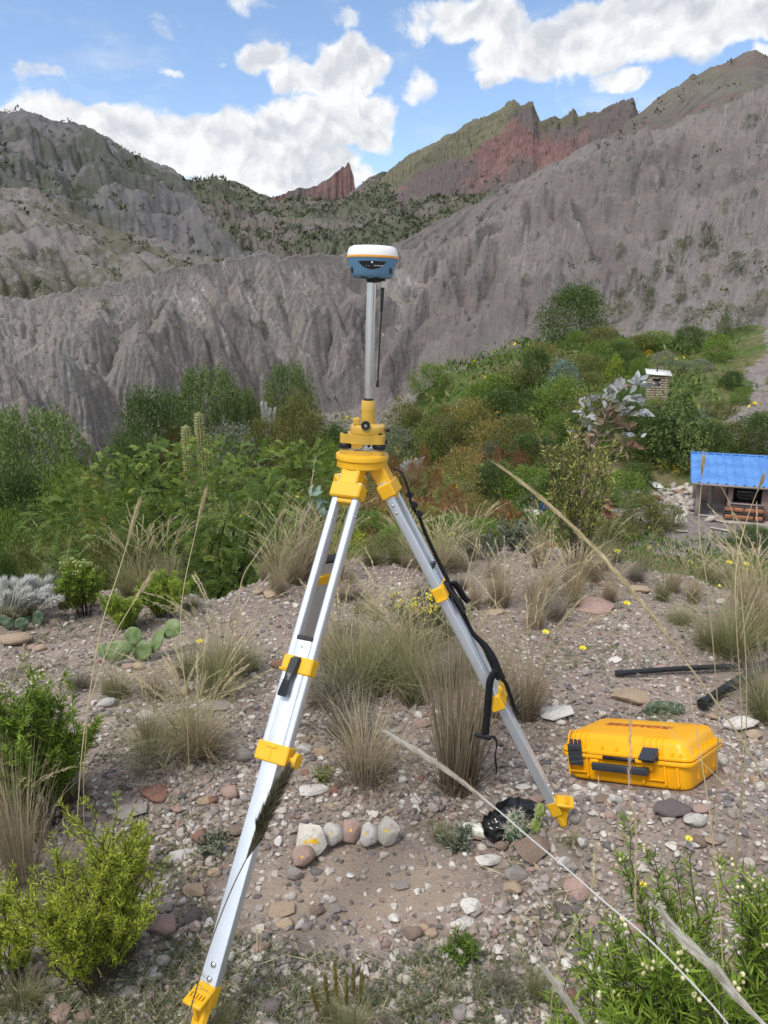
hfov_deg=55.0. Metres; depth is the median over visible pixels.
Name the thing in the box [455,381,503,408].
bush
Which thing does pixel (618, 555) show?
grass tuft
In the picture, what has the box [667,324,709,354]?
bush
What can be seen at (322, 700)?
grass tuft
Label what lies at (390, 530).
bush
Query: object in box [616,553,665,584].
grass tuft
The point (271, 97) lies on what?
sky
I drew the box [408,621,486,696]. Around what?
grass tuft
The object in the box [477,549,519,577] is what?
grass tuft
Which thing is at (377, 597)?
grass tuft
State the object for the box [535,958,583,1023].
grass stalk
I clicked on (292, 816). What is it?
stone
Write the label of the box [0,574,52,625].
shrub
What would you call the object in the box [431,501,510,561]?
grass tuft
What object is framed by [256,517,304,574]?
grass tuft
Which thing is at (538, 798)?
stone
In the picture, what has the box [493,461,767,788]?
grass stalk
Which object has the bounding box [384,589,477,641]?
flowering plant
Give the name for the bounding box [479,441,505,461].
bush
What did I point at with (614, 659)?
stone
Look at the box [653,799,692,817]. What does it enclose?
stone
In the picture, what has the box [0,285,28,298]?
bush
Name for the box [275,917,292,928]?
stone
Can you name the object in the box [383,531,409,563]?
grass tuft
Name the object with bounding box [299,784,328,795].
stone
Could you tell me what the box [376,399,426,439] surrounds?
bush
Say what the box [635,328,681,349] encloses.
bush
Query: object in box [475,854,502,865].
stone
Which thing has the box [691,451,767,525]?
house
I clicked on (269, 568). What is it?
grass tuft
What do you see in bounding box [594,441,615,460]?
bush
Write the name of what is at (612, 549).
grass tuft
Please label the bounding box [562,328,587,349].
bush
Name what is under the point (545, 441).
bush
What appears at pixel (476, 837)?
stone
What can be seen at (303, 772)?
stone
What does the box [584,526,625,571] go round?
grass tuft
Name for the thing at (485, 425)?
bush
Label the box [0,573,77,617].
shrub
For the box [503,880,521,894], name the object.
stone
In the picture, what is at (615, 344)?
bush
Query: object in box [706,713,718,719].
stone
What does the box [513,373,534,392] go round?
bush
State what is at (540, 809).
prickly pear
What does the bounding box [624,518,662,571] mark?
grass tuft
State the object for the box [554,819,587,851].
grass tuft
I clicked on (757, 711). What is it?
grass tuft
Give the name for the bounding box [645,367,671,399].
shed
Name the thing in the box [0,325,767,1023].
ground
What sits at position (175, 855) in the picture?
stone
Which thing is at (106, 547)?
bush
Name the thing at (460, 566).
grass tuft
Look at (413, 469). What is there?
weed
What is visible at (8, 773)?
grass tuft
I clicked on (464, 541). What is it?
grass tuft
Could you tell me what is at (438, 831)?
grass tuft
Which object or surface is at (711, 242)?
bush
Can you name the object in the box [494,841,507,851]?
stone
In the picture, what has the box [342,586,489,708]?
grass tuft
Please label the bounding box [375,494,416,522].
bush
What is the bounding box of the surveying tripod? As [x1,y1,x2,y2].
[183,451,573,1023]
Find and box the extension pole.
[364,283,375,400]
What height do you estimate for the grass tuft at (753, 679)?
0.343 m
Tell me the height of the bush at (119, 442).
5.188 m
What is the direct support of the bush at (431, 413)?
on the ground at (754, 347)
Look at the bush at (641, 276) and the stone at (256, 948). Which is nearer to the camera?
the stone at (256, 948)
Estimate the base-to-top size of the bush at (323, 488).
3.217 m
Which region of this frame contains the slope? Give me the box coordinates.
[322,83,767,409]
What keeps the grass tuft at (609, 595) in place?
on the ground at (754, 347)
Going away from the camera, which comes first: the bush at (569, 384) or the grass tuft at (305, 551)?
the grass tuft at (305, 551)
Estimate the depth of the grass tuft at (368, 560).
4.95 m
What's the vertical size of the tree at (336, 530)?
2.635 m
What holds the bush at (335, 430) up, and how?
on the ground at (754, 347)
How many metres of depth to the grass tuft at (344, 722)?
2.89 m
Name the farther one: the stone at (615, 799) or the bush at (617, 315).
the bush at (617, 315)
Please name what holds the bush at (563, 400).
on the ground at (754, 347)
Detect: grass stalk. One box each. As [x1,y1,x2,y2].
[76,496,141,905]
[83,568,156,890]
[180,483,208,817]
[186,761,295,1023]
[234,506,286,748]
[310,986,321,1022]
[323,972,332,1023]
[333,967,338,1018]
[344,974,348,1015]
[351,963,356,997]
[359,970,363,1015]
[381,728,728,1023]
[453,498,500,645]
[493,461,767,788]
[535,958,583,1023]
[549,841,598,1023]
[626,698,639,998]
[650,901,765,1023]
[656,716,767,823]
[689,690,724,1023]
[698,453,718,835]
[720,485,746,869]
[729,470,766,907]
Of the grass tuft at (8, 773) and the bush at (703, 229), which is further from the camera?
the bush at (703, 229)
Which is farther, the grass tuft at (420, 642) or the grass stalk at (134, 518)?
the grass tuft at (420, 642)
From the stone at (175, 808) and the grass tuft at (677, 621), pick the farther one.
the grass tuft at (677, 621)
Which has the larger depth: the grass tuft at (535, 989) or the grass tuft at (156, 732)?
the grass tuft at (156, 732)
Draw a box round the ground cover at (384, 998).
[0,564,726,1023]
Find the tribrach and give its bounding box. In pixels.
[339,400,389,455]
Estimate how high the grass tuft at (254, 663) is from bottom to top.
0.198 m
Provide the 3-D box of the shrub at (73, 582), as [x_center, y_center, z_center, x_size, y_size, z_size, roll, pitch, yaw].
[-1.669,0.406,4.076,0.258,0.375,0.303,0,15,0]
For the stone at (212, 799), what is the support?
on the ground at (754, 347)
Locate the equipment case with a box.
[563,718,721,790]
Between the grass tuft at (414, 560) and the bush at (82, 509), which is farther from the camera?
the bush at (82, 509)
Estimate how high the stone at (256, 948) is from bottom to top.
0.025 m
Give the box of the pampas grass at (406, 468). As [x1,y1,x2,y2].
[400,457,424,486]
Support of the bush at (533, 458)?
on the ground at (754, 347)
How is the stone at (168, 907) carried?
on the ground at (754, 347)
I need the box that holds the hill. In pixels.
[0,249,442,476]
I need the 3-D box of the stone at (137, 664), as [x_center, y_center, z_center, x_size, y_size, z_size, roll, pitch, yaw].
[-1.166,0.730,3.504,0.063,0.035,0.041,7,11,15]
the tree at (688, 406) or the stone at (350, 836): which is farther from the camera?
the tree at (688, 406)
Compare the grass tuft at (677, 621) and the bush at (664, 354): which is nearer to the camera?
the grass tuft at (677, 621)
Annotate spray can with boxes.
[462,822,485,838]
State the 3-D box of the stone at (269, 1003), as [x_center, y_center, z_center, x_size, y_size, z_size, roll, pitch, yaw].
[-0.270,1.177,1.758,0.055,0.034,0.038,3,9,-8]
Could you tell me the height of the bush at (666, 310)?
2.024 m
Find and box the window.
[730,488,763,506]
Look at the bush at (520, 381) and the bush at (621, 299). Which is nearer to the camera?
the bush at (520, 381)
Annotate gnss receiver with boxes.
[346,245,398,386]
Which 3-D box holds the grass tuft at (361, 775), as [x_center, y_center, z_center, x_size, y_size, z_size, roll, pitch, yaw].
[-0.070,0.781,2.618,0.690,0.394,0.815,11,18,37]
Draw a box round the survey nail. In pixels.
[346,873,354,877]
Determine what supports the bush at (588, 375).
on the ground at (754, 347)
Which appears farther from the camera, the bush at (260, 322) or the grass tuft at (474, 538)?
the bush at (260, 322)
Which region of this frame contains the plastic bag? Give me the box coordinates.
[481,796,537,843]
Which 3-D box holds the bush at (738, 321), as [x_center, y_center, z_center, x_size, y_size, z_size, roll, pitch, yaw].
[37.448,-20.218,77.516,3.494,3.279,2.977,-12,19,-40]
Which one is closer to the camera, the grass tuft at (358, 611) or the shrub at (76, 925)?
the shrub at (76, 925)
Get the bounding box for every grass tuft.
[0,637,39,718]
[0,711,99,868]
[0,737,138,897]
[0,746,76,858]
[0,948,92,1023]
[2,726,83,841]
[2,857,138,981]
[13,805,123,925]
[21,900,135,1014]
[25,518,86,594]
[30,890,131,1020]
[32,536,99,609]
[39,747,120,815]
[45,660,117,693]
[72,634,128,696]
[84,639,162,701]
[89,920,170,978]
[92,715,230,800]
[93,687,191,784]
[94,506,180,594]
[95,517,162,596]
[95,739,203,802]
[99,914,169,990]
[103,653,239,762]
[107,628,276,777]
[108,659,180,748]
[112,651,189,709]
[117,512,208,595]
[126,715,178,759]
[135,574,294,681]
[140,627,216,682]
[143,594,253,692]
[144,664,239,764]
[154,721,254,789]
[168,611,264,707]
[170,989,219,1023]
[174,639,261,688]
[179,584,208,608]
[182,642,219,677]
[186,966,247,1023]
[197,585,295,676]
[218,501,254,584]
[228,636,280,675]
[236,521,299,580]
[237,606,433,730]
[239,535,311,597]
[248,501,325,584]
[249,538,276,580]
[250,493,310,571]
[250,528,296,587]
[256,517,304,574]
[267,587,460,711]
[268,578,418,678]
[270,645,377,717]
[272,457,355,577]
[281,526,318,585]
[283,493,383,579]
[287,590,388,644]
[290,676,438,830]
[296,945,384,1023]
[302,565,610,828]
[304,678,410,753]
[307,654,386,708]
[318,626,386,685]
[322,613,345,654]
[323,984,383,1023]
[330,607,393,662]
[335,549,364,584]
[335,550,366,602]
[337,550,436,656]
[339,578,373,600]
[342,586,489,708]
[343,597,375,644]
[345,596,367,613]
[352,533,389,565]
[359,578,392,620]
[359,999,409,1023]
[360,574,441,664]
[364,630,416,666]
[367,588,426,648]
[378,500,445,558]
[378,582,424,624]
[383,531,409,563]
[385,535,463,570]
[390,616,432,672]
[390,635,429,659]
[392,535,413,567]
[392,580,429,621]
[394,617,439,683]
[395,589,452,644]
[396,566,431,601]
[398,577,454,656]
[399,550,467,568]
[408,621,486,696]
[412,511,468,572]
[413,514,484,570]
[413,542,479,573]
[414,815,455,847]
[415,509,460,572]
[417,521,464,557]
[419,626,457,651]
[423,518,476,572]
[429,594,506,677]
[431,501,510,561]
[435,829,459,852]
[437,555,581,718]
[438,627,501,673]
[439,506,494,560]
[444,566,487,588]
[449,535,507,610]
[458,574,624,724]
[460,535,556,607]
[475,958,529,1007]
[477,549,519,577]
[479,554,513,608]
[499,583,596,632]
[501,544,575,613]
[507,569,566,603]
[509,925,578,1003]
[512,590,555,629]
[520,518,554,568]
[520,544,579,603]
[523,528,581,593]
[524,499,567,560]
[534,536,612,608]
[550,532,627,583]
[551,535,613,593]
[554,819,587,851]
[557,557,594,586]
[563,540,586,573]
[565,524,605,563]
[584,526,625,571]
[587,512,634,571]
[590,554,636,601]
[601,532,633,563]
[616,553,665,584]
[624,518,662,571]
[639,549,699,601]
[649,580,767,671]
[651,581,710,634]
[652,535,704,593]
[654,586,756,651]
[669,539,726,603]
[687,547,767,614]
[689,514,767,651]
[689,546,726,578]
[691,599,758,632]
[696,624,767,709]
[697,531,767,598]
[705,503,767,619]
[706,556,733,585]
[707,652,767,726]
[710,581,767,632]
[713,583,767,631]
[713,591,765,625]
[714,540,748,577]
[728,610,765,643]
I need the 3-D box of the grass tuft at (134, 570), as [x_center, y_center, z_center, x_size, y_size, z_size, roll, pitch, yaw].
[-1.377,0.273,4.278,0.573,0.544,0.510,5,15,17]
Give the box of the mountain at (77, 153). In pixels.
[0,109,284,261]
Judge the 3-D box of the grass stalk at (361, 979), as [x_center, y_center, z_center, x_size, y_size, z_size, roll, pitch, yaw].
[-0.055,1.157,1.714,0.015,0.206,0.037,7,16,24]
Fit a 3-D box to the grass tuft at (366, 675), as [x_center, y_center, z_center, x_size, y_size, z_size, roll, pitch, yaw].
[-0.142,0.627,3.181,0.937,0.406,1.026,0,15,0]
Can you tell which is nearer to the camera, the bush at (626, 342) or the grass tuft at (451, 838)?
the grass tuft at (451, 838)
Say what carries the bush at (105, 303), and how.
on the hill
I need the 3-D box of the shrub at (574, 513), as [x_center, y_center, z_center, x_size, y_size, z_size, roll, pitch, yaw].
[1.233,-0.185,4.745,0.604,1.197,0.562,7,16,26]
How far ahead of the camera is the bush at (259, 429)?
49.45 m
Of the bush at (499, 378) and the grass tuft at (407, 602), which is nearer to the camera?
the grass tuft at (407, 602)
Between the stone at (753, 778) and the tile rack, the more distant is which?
the tile rack
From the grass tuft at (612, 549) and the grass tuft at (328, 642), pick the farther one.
the grass tuft at (612, 549)
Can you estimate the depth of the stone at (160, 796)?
2.52 m
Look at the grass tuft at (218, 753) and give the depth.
2.68 m
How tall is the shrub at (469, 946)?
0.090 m
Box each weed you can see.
[157,419,194,493]
[387,453,404,489]
[401,456,423,499]
[411,446,435,490]
[421,464,446,509]
[436,481,471,521]
[489,497,519,524]
[492,444,503,478]
[509,446,525,489]
[517,449,533,482]
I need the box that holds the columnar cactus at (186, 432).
[181,412,218,593]
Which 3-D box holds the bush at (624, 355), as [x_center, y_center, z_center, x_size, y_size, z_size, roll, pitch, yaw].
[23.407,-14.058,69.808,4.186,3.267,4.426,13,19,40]
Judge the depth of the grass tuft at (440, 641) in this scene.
3.68 m
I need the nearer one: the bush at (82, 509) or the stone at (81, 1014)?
the stone at (81, 1014)
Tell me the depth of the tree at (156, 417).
43.36 m
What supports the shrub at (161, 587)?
on the ground at (754, 347)
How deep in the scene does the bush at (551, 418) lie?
54.30 m
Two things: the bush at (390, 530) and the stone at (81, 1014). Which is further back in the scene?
the bush at (390, 530)
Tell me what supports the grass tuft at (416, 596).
on the ground at (754, 347)
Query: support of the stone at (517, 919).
on the ground at (754, 347)
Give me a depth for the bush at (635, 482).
45.14 m
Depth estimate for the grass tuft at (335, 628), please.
3.52 m
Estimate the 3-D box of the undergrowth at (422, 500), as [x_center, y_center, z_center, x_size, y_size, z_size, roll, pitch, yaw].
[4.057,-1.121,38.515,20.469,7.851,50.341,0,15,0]
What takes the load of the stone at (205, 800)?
on the ground at (754, 347)
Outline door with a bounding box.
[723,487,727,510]
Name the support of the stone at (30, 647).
on the ground at (754, 347)
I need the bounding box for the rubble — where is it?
[621,481,715,522]
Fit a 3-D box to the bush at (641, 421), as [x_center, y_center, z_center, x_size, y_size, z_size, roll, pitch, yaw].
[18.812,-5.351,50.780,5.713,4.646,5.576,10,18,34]
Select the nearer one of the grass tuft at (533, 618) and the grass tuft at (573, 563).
the grass tuft at (533, 618)
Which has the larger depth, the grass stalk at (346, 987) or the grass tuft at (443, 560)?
the grass tuft at (443, 560)
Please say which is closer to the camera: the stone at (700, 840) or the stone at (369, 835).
the stone at (700, 840)
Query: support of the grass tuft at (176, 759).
on the ground at (754, 347)
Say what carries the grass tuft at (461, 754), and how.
on the ground at (754, 347)
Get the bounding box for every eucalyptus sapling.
[299,485,327,552]
[567,370,655,549]
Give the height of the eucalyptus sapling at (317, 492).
1.250 m
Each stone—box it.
[0,632,32,644]
[27,645,36,650]
[27,964,47,977]
[32,644,45,651]
[48,1002,71,1023]
[74,1008,93,1022]
[97,697,116,707]
[113,803,147,819]
[118,985,140,999]
[122,663,132,668]
[132,662,143,669]
[137,710,156,718]
[139,783,168,802]
[146,914,176,936]
[146,966,157,982]
[157,902,172,913]
[169,848,192,861]
[170,803,182,812]
[177,686,189,695]
[182,908,201,924]
[183,883,204,896]
[185,865,194,874]
[189,920,200,931]
[192,828,207,843]
[196,795,211,804]
[202,681,238,694]
[203,699,228,709]
[207,796,217,803]
[207,867,220,877]
[221,785,237,798]
[226,824,243,834]
[235,749,252,761]
[252,589,262,594]
[252,942,271,951]
[259,997,281,1013]
[262,1019,278,1023]
[264,590,277,598]
[268,901,294,917]
[270,659,282,667]
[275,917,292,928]
[285,866,300,879]
[289,814,295,818]
[292,845,314,866]
[295,742,311,754]
[296,824,326,856]
[297,736,307,743]
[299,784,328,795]
[300,769,309,775]
[308,905,324,915]
[313,746,328,755]
[314,741,324,747]
[323,822,342,845]
[326,803,336,809]
[329,784,338,794]
[342,820,360,843]
[359,822,377,846]
[377,816,399,846]
[389,953,395,960]
[393,880,408,890]
[393,949,400,956]
[403,926,422,940]
[406,992,415,1003]
[410,797,422,804]
[411,718,431,727]
[417,923,429,931]
[419,968,429,979]
[424,927,437,937]
[442,947,463,960]
[455,917,473,930]
[460,897,481,914]
[470,835,485,839]
[470,907,480,916]
[475,596,488,603]
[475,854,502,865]
[487,608,504,614]
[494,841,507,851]
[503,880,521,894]
[504,864,527,881]
[510,915,522,923]
[513,833,550,864]
[515,783,531,789]
[526,867,535,871]
[529,794,543,802]
[540,705,573,719]
[540,935,552,946]
[555,901,572,915]
[557,856,570,866]
[558,792,568,795]
[562,875,589,900]
[566,988,576,998]
[569,814,580,823]
[575,597,614,614]
[577,837,587,848]
[582,669,591,675]
[582,860,590,867]
[594,794,608,802]
[604,810,616,820]
[607,656,622,662]
[609,793,623,804]
[611,687,651,704]
[617,614,624,620]
[627,922,642,932]
[628,585,650,592]
[639,807,647,812]
[640,625,649,629]
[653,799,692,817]
[654,664,667,667]
[683,813,706,826]
[691,834,706,847]
[692,804,708,813]
[704,836,724,844]
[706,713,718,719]
[718,954,742,972]
[719,942,734,953]
[723,715,759,730]
[746,729,762,739]
[749,774,759,782]
[753,750,762,756]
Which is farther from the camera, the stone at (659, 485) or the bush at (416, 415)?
the bush at (416, 415)
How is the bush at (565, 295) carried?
on the ground at (754, 347)
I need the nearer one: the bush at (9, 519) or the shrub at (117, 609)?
the shrub at (117, 609)
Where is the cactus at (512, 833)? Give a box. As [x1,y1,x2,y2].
[498,805,531,843]
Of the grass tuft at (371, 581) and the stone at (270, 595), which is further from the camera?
the stone at (270, 595)
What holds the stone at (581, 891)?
on the ground at (754, 347)
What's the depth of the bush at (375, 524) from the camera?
29.47 m
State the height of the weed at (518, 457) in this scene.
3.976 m
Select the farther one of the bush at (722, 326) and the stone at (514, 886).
the bush at (722, 326)
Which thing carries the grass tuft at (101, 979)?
on the ground at (754, 347)
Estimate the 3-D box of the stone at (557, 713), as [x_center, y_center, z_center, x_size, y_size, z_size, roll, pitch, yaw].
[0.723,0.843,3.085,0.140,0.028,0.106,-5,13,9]
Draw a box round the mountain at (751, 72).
[608,50,767,137]
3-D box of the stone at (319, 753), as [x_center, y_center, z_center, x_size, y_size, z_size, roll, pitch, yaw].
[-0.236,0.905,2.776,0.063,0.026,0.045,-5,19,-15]
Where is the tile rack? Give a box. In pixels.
[723,506,764,521]
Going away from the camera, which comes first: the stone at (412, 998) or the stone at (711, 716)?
the stone at (412, 998)
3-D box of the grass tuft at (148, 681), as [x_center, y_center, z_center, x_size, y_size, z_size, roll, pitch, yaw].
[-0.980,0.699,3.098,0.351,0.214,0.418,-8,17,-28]
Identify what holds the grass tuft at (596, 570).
on the ground at (754, 347)
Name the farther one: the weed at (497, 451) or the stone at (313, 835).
the weed at (497, 451)
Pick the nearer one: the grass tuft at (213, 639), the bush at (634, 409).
the grass tuft at (213, 639)
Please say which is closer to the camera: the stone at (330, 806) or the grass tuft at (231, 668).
the stone at (330, 806)
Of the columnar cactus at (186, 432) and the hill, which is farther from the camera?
the hill
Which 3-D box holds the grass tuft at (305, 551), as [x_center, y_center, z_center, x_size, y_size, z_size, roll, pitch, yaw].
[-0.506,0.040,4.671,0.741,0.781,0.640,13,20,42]
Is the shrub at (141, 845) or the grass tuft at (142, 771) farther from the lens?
the grass tuft at (142, 771)
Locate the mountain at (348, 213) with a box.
[188,172,496,257]
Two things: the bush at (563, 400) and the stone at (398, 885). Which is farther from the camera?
the bush at (563, 400)
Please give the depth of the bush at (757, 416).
48.93 m
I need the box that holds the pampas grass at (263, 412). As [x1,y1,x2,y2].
[231,401,320,471]
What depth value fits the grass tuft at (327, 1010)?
1.73 m
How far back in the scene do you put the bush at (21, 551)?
11.21 m
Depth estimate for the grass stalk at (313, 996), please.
1.70 m
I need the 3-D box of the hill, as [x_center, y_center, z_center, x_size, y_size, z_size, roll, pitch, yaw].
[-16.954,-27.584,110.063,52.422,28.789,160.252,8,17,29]
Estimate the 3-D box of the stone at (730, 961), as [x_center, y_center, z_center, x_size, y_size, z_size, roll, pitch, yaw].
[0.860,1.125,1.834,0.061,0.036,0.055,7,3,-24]
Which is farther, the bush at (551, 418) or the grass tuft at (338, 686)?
the bush at (551, 418)
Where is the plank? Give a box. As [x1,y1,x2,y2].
[710,527,732,531]
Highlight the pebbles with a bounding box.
[0,544,767,1023]
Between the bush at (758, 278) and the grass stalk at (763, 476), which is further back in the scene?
the bush at (758, 278)
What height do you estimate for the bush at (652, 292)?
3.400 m
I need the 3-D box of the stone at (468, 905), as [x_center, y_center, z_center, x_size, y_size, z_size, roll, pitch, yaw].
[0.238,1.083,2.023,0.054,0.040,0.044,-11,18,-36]
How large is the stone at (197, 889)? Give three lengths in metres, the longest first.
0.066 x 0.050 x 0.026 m
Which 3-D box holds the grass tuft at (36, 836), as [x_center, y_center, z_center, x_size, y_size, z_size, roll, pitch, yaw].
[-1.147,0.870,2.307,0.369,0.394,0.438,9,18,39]
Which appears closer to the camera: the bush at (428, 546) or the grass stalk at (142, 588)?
the grass stalk at (142, 588)
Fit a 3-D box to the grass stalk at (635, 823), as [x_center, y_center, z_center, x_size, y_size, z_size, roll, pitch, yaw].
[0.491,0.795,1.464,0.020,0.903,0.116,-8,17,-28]
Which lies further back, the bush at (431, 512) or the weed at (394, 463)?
the weed at (394, 463)
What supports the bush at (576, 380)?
on the ground at (754, 347)
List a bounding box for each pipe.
[615,662,759,676]
[697,658,767,708]
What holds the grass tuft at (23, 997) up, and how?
on the ground at (754, 347)
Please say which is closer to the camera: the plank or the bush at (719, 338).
the plank
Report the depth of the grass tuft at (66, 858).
2.15 m
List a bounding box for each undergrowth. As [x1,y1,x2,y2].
[0,330,767,602]
[313,422,567,556]
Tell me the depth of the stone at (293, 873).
2.20 m
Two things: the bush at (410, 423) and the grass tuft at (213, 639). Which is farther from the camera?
the bush at (410, 423)
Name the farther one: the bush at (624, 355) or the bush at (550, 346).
the bush at (550, 346)
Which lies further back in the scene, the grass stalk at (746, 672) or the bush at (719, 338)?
the bush at (719, 338)
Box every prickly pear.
[0,610,43,630]
[97,619,179,660]
[529,803,546,833]
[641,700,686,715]
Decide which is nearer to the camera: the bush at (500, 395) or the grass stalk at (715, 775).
the grass stalk at (715, 775)
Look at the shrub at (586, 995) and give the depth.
1.46 m
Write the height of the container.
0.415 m
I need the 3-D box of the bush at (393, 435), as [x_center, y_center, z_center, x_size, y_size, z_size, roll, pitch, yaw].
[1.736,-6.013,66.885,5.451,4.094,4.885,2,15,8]
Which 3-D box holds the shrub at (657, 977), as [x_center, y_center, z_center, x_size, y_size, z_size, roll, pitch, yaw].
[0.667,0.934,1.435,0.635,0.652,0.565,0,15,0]
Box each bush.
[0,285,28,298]
[0,460,72,570]
[0,497,50,578]
[0,534,57,604]
[0,544,24,607]
[5,246,26,256]
[10,433,372,599]
[29,521,76,579]
[30,447,111,570]
[34,246,60,262]
[34,543,70,603]
[68,185,97,209]
[69,520,168,590]
[72,458,117,574]
[98,298,112,312]
[98,425,165,525]
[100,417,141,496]
[194,419,283,490]
[236,410,295,490]
[252,320,266,332]
[268,382,324,482]
[269,411,294,478]
[285,404,338,489]
[306,469,356,558]
[309,434,361,508]
[315,420,351,481]
[341,508,390,540]
[357,533,408,565]
[358,482,390,517]
[370,521,432,546]
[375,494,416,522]
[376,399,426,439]
[384,423,420,462]
[400,414,419,430]
[402,360,452,397]
[402,440,416,451]
[404,537,443,565]
[407,410,426,428]
[407,410,479,460]
[407,501,445,533]
[408,429,427,452]
[414,449,441,464]
[416,512,494,545]
[421,429,448,458]
[422,406,444,419]
[428,443,487,504]
[431,403,449,415]
[435,402,453,416]
[437,393,504,442]
[445,457,466,471]
[453,402,487,425]
[454,515,514,543]
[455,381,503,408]
[458,493,495,526]
[460,417,516,463]
[462,369,526,408]
[462,386,536,433]
[468,421,488,440]
[469,458,520,499]
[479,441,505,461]
[481,363,540,400]
[483,408,543,453]
[492,459,563,508]
[501,432,560,468]
[502,385,563,427]
[503,383,523,395]
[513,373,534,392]
[517,372,593,429]
[518,340,562,389]
[524,341,546,363]
[524,453,543,466]
[529,408,549,426]
[529,501,592,537]
[530,279,617,346]
[530,465,586,505]
[531,410,581,450]
[532,443,586,470]
[544,358,580,392]
[545,369,565,382]
[546,344,557,358]
[552,394,574,414]
[552,408,606,458]
[553,388,612,430]
[559,351,615,384]
[560,373,587,391]
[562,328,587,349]
[571,339,617,374]
[571,465,623,508]
[574,518,642,550]
[575,324,621,352]
[578,370,603,391]
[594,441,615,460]
[598,385,649,433]
[598,432,658,465]
[598,463,661,510]
[601,403,670,445]
[601,426,619,447]
[604,340,632,360]
[607,338,641,354]
[609,346,649,377]
[610,304,622,324]
[610,490,677,540]
[611,446,626,460]
[613,243,626,257]
[614,298,626,307]
[617,334,663,352]
[618,459,658,492]
[619,300,637,317]
[625,356,655,378]
[626,402,695,468]
[628,267,637,279]
[632,273,650,297]
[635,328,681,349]
[640,288,661,312]
[642,501,689,531]
[644,286,655,301]
[649,350,680,364]
[652,268,663,280]
[656,228,667,240]
[657,303,674,316]
[658,359,689,372]
[661,264,675,272]
[667,236,687,266]
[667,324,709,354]
[672,273,688,305]
[678,305,696,323]
[679,418,743,458]
[681,235,694,247]
[685,358,717,372]
[687,296,739,338]
[691,412,712,430]
[693,220,713,248]
[698,273,713,286]
[700,330,738,361]
[702,399,737,417]
[705,238,718,248]
[705,242,721,256]
[709,416,767,454]
[715,316,732,333]
[717,369,754,389]
[720,249,755,272]
[724,521,767,549]
[725,304,755,332]
[727,405,767,454]
[728,385,753,405]
[740,113,759,127]
[745,287,767,317]
[746,410,767,436]
[748,187,757,198]
[749,275,763,283]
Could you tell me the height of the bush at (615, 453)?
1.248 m
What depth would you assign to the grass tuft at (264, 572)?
4.77 m
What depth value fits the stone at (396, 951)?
1.92 m
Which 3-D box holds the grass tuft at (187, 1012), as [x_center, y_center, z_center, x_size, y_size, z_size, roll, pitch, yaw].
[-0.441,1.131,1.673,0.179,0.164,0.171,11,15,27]
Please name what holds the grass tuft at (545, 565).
on the ground at (754, 347)
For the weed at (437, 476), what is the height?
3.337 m
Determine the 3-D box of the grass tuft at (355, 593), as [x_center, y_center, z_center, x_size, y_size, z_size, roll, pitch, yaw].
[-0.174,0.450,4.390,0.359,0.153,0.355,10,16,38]
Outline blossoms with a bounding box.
[76,342,766,586]
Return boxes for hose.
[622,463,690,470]
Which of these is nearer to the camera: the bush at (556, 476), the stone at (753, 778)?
the stone at (753, 778)
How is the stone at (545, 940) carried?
on the ground at (754, 347)
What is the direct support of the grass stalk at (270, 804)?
on the ground at (754, 347)
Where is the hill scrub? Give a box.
[0,54,767,399]
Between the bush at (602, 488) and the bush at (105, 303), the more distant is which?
the bush at (105, 303)
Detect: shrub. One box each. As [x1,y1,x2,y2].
[0,573,77,617]
[0,574,52,625]
[0,647,107,839]
[0,791,169,995]
[0,861,40,993]
[53,558,106,618]
[96,583,145,630]
[111,819,154,880]
[133,567,195,618]
[193,825,229,858]
[310,764,334,782]
[435,823,474,852]
[435,924,481,968]
[452,526,507,560]
[494,514,545,553]
[531,395,625,571]
[537,919,704,1023]
[567,810,767,1023]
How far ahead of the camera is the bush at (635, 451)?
50.45 m
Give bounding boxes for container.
[540,502,547,509]
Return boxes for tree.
[0,400,108,548]
[0,403,28,540]
[107,379,197,498]
[169,362,249,471]
[215,385,261,465]
[262,359,319,464]
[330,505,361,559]
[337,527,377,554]
[602,353,627,384]
[633,387,717,475]
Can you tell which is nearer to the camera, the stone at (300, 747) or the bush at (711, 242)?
the stone at (300, 747)
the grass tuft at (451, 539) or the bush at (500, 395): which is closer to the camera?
the grass tuft at (451, 539)
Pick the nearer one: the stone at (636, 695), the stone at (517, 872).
the stone at (517, 872)
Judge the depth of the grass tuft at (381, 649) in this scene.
3.50 m
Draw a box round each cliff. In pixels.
[271,162,354,200]
[376,97,637,209]
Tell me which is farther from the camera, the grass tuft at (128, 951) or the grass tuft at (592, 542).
the grass tuft at (592, 542)
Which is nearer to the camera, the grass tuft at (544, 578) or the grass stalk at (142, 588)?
the grass stalk at (142, 588)
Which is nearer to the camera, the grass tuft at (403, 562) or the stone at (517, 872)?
the stone at (517, 872)
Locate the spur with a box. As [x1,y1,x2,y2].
[0,186,219,299]
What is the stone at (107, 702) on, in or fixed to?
on the ground at (754, 347)
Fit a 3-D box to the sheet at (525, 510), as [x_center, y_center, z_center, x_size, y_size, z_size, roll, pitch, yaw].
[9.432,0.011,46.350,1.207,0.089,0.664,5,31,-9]
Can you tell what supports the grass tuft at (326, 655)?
on the ground at (754, 347)
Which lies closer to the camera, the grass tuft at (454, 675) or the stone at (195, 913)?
the stone at (195, 913)
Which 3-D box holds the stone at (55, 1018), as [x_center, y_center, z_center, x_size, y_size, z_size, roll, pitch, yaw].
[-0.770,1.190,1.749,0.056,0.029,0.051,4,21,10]
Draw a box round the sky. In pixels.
[0,0,767,196]
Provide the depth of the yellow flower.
2.06 m
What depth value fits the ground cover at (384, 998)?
1.83 m

